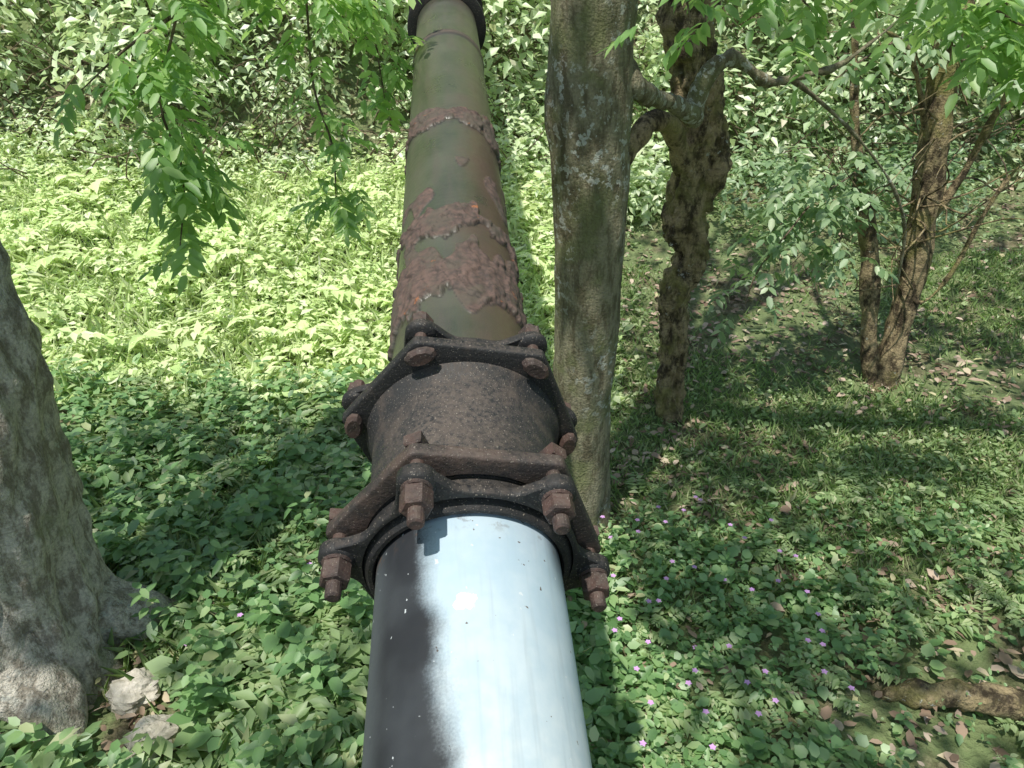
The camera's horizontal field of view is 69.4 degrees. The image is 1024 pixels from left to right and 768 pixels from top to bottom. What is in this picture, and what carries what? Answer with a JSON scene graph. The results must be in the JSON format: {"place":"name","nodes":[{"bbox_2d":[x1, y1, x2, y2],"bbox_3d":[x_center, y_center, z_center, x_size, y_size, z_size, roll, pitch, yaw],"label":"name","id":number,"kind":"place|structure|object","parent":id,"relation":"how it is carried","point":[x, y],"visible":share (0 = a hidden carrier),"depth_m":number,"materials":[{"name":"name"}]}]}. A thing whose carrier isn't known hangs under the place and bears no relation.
{"place":"outdoors","nodes":[
{"label":"outdoors","id":0,"kind":"place"},
{"bbox_2d":[0,0,1023,767],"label":"ground","id":1,"kind":"structure","parent":0,"point":[974,750],"depth_m":5.35,"materials":[{"name":"green plant"}]},
{"bbox_2d":[105,667,160,718],"bbox_3d":[-1.458,1.191,2.851,0.207,0.138,0.187,0,27,0],"label":"stone","id":2,"kind":"object","parent":1,"relation":"on","point":[124,695],"visible":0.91,"depth_m":2.81,"materials":[{"name":"stone"}]},
{"bbox_2d":[123,714,179,759],"bbox_3d":[-1.302,1.280,2.675,0.190,0.127,0.168,-14,30,-26],"label":"stone","id":3,"kind":"object","parent":1,"relation":"on","point":[153,726],"visible":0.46,"depth_m":2.65,"materials":[{"name":"stone"}]},
{"bbox_2d":[0,0,425,745],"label":"broadleaf tree","id":4,"kind":"object","parent":1,"relation":"on","point":[64,602],"visible":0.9,"depth_m":2.68,"materials":[{"name":"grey plant"}]},
{"bbox_2d":[0,129,629,409],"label":"clearing grass","id":5,"kind":"structure","parent":1,"relation":"on","point":[120,309],"depth_m":5.88,"materials":[{"name":"green plant"}]},
{"bbox_2d":[0,98,643,415],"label":"clearing plants","id":6,"kind":"object","parent":1,"relation":"on","point":[112,377],"visible":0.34,"depth_m":6.01,"materials":[{"name":"green plant"}]},
{"bbox_2d":[318,0,609,767],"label":"water pipe","id":7,"kind":"object","parent":1,"relation":"on","point":[461,544],"visible":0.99,"depth_m":1.14,"materials":[{"name":"brown metal"}]},
{"bbox_2d":[0,368,1023,767],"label":"fern plants","id":8,"kind":"object","parent":1,"relation":"on","point":[352,650],"visible":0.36,"depth_m":3.12,"materials":[{"name":"green plant"}]},
{"bbox_2d":[0,0,1023,229],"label":"hill shrubs","id":9,"kind":"object","parent":1,"relation":"on","point":[643,175],"visible":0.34,"depth_m":7.32,"materials":[{"name":"green plant"}]},
{"bbox_2d":[0,75,1023,767],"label":"leaf litter","id":10,"kind":"object","parent":1,"relation":"on","point":[928,715],"visible":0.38,"depth_m":4.19,"materials":[{"name":"green plant"}]},
{"bbox_2d":[0,0,1023,194],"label":"dry twigs","id":11,"kind":"object","parent":1,"relation":"on","point":[1013,128],"visible":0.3,"depth_m":7.46,"materials":[{"name":"plant"}]},
{"bbox_2d":[0,0,1023,192],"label":"hill creepers","id":12,"kind":"object","parent":1,"relation":"on","point":[347,93],"visible":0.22,"depth_m":7.69,"materials":[{"name":"green plant"}]},
{"bbox_2d":[0,345,1023,767],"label":"ground cover plants","id":13,"kind":"object","parent":1,"relation":"on","point":[608,713],"visible":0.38,"depth_m":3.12,"materials":[{"name":"green plant"}]},
{"bbox_2d":[185,495,854,749],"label":"purple wildflowers","id":14,"kind":"object","parent":1,"relation":"on","point":[706,711],"visible":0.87,"depth_m":3.03,"materials":[{"name":"purple plant"}]},
{"bbox_2d":[70,244,1023,767],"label":"grass","id":15,"kind":"structure","parent":1,"relation":"on","point":[812,458],"depth_m":4.33,"materials":[{"name":"green plant"}]},
{"bbox_2d":[629,0,732,426],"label":"crooked tree","id":16,"kind":"object","parent":1,"relation":"on","point":[701,162],"visible":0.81,"depth_m":3.96,"materials":[{"name":"brown plant"}]},
{"bbox_2d":[544,0,1023,531],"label":"mossy tree","id":17,"kind":"object","parent":1,"relation":"on","point":[598,84],"visible":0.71,"depth_m":2.87,"materials":[{"name":"green plant"}]},
{"bbox_2d":[545,90,1023,540],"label":"ground cover slope plants","id":18,"kind":"object","parent":1,"relation":"on","point":[920,488],"visible":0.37,"depth_m":4.65,"materials":[{"name":"green plant"}]},
{"bbox_2d":[704,0,1023,392],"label":"slender tree","id":19,"kind":"object","parent":1,"relation":"on","point":[932,197],"visible":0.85,"depth_m":4.37,"materials":[{"name":"green plant"}]},
{"bbox_2d":[713,0,1023,245],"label":"slope shrubs","id":20,"kind":"object","parent":1,"relation":"on","point":[778,180],"visible":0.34,"depth_m":7.02,"materials":[{"name":"green plant"}]},
{"bbox_2d":[870,677,1023,721],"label":"fallen log","id":21,"kind":"object","parent":1,"relation":"on","point":[996,700],"visible":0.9,"depth_m":2.78,"materials":[{"name":"brown wood"}]}
]}

